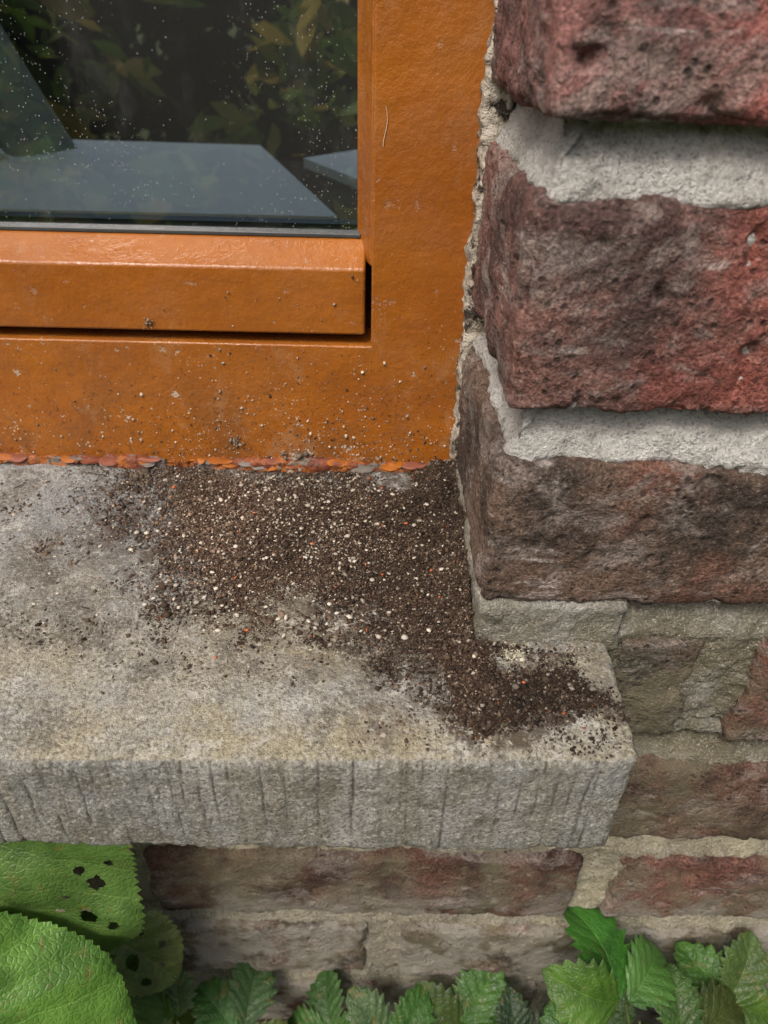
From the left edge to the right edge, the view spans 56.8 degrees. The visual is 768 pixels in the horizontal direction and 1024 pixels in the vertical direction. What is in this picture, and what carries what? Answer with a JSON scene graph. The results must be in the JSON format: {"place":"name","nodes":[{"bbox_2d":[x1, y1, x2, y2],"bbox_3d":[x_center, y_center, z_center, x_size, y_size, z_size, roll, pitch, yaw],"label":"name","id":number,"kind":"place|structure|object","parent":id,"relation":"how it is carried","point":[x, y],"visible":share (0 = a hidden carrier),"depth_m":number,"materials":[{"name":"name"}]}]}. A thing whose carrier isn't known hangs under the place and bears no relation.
{"place":"outdoors","nodes":[
{"label":"outdoors","id":0,"kind":"place"},
{"bbox_2d":[0,24,76,156],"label":"curtain","id":1,"kind":"object","parent":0,"point":[31,124],"visible":1,"depth_m":0.58,"materials":[{"name":"fabric"}]},
{"bbox_2d":[277,160,356,219],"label":"floor","id":2,"kind":"structure","parent":0,"point":[338,199],"depth_m":2.60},
{"bbox_2d":[0,140,337,218],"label":"white table","id":3,"kind":"object","parent":2,"relation":"on","point":[153,178],"visible":0.27,"depth_m":0.52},
{"bbox_2d":[304,150,356,188],"bbox_3d":[0.085,-0.142,0.785,0.294,0.440,0.320,-24,43,-31],"label":"side table","id":4,"kind":"object","parent":2,"relation":"on","point":[341,167],"visible":0.11,"depth_m":0.65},
{"bbox_2d":[257,1018,391,1023],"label":"ground","id":5,"kind":"structure","parent":0,"point":[261,1021],"depth_m":0.48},
{"bbox_2d":[0,0,14,46],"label":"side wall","id":6,"kind":"structure","parent":5,"relation":"on","point":[4,22],"depth_m":2.77,"materials":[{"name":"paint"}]},
{"bbox_2d":[0,840,183,1023],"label":"broadleaf plant","id":7,"kind":"object","parent":5,"relation":"on","point":[98,964],"visible":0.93,"depth_m":0.30,"materials":[{"name":"green plant"}]},
{"bbox_2d":[4,0,356,159],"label":"foliage","id":8,"kind":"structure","parent":5,"relation":"on","point":[276,79],"depth_m":2.88,"materials":[{"name":"leaf"}]},
{"bbox_2d":[171,1008,195,1023],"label":"ground cover foliage","id":9,"kind":"object","parent":5,"relation":"on","point":[187,1018],"visible":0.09,"depth_m":0.47,"materials":[{"name":"green plant"}]},
{"bbox_2d":[155,962,350,1023],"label":"wild strawberry plant","id":10,"kind":"object","parent":5,"relation":"on","point":[247,993],"visible":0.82,"depth_m":0.42,"materials":[{"name":"green plant"}]},
{"bbox_2d":[63,0,767,1023],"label":"bricks","id":11,"kind":"object","parent":5,"relation":"on","point":[643,302],"visible":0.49,"depth_m":0.23,"materials":[{"name":"red brick"}]},
{"bbox_2d":[56,102,767,1020],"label":"mortar","id":12,"kind":"object","parent":11,"relation":"attached to","point":[634,158],"visible":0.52,"depth_m":0.26,"materials":[{"name":"grey concrete"}]},
{"bbox_2d":[0,462,637,849],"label":"stone window sill","id":13,"kind":"structure","parent":12,"relation":"on","point":[202,758],"depth_m":0.24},
{"bbox_2d":[0,453,426,472],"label":"paint flakes","id":14,"kind":"object","parent":13,"relation":"on","point":[106,462],"visible":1,"depth_m":0.34,"materials":[{"name":"orange paint"}]},
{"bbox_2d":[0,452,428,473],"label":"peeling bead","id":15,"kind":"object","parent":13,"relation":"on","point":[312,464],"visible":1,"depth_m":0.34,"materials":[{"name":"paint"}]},
{"bbox_2d":[0,0,514,463],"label":"wooden window","id":16,"kind":"structure","parent":13,"relation":"on","point":[425,164],"depth_m":0.31,"materials":[{"name":"orange paint"}]},
{"bbox_2d":[0,230,366,334],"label":"glazing bead","id":17,"kind":"object","parent":16,"relation":"attached to","point":[47,278],"visible":1,"depth_m":0.30,"materials":[{"name":"orange paint"}]},
{"bbox_2d":[0,221,360,237],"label":"gasket","id":18,"kind":"object","parent":17,"relation":"on","point":[178,229],"visible":1,"depth_m":0.30,"materials":[{"name":"rubber"}]},
{"bbox_2d":[0,211,356,228],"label":"spacer bar","id":19,"kind":"object","parent":18,"relation":"on","point":[178,220],"visible":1,"depth_m":0.30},
{"bbox_2d":[12,348,436,461],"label":"dirt specks","id":20,"kind":"object","parent":16,"relation":"attached to","point":[310,433],"visible":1,"depth_m":0.34,"materials":[{"name":"brown soil"}]},
{"bbox_2d":[2,74,454,462],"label":"frame specks","id":21,"kind":"object","parent":16,"relation":"attached to","point":[345,436],"visible":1,"depth_m":0.33,"materials":[{"name":"brown soil"}]},
{"bbox_2d":[357,0,374,265],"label":"jamb moulding","id":22,"kind":"object","parent":16,"relation":"attached to","point":[365,53],"visible":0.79,"depth_m":0.27,"materials":[{"name":"orange paint"}]},
{"bbox_2d":[365,262,371,327],"bbox_3d":[-0.454,-0.116,0.320,0.898,0.039,0.017,1,36,0],"label":"rebate","id":23,"kind":"object","parent":16,"relation":"attached to","point":[368,291],"depth_m":0.32,"materials":[{"name":"brown wood"}]},
{"bbox_2d":[383,107,387,146],"bbox_3d":[0.001,-0.141,0.260,0.002,0.013,0.001,1,36,0],"label":"lint fibre","id":24,"kind":"object","parent":16,"relation":"attached to","point":[386,127],"visible":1,"depth_m":0.26,"materials":[{"name":"beige fabric"}]},
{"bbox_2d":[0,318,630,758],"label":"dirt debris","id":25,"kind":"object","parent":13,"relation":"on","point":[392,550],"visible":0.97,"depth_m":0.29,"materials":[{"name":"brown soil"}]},
{"bbox_2d":[449,0,513,460],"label":"mortar fillet","id":26,"kind":"object","parent":11,"relation":"attached to","point":[496,108],"visible":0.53,"depth_m":0.27,"materials":[{"name":"beige concrete"}]},
{"bbox_2d":[345,969,545,1023],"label":"wild strawberry plant","id":27,"kind":"object","parent":5,"relation":"on","point":[482,997],"visible":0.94,"depth_m":0.41,"materials":[{"name":"green plant"}]},
{"bbox_2d":[539,906,767,1023],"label":"wild strawberry plant","id":28,"kind":"object","parent":5,"relation":"on","point":[615,981],"visible":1,"depth_m":0.37,"materials":[{"name":"green plant"}]}
]}

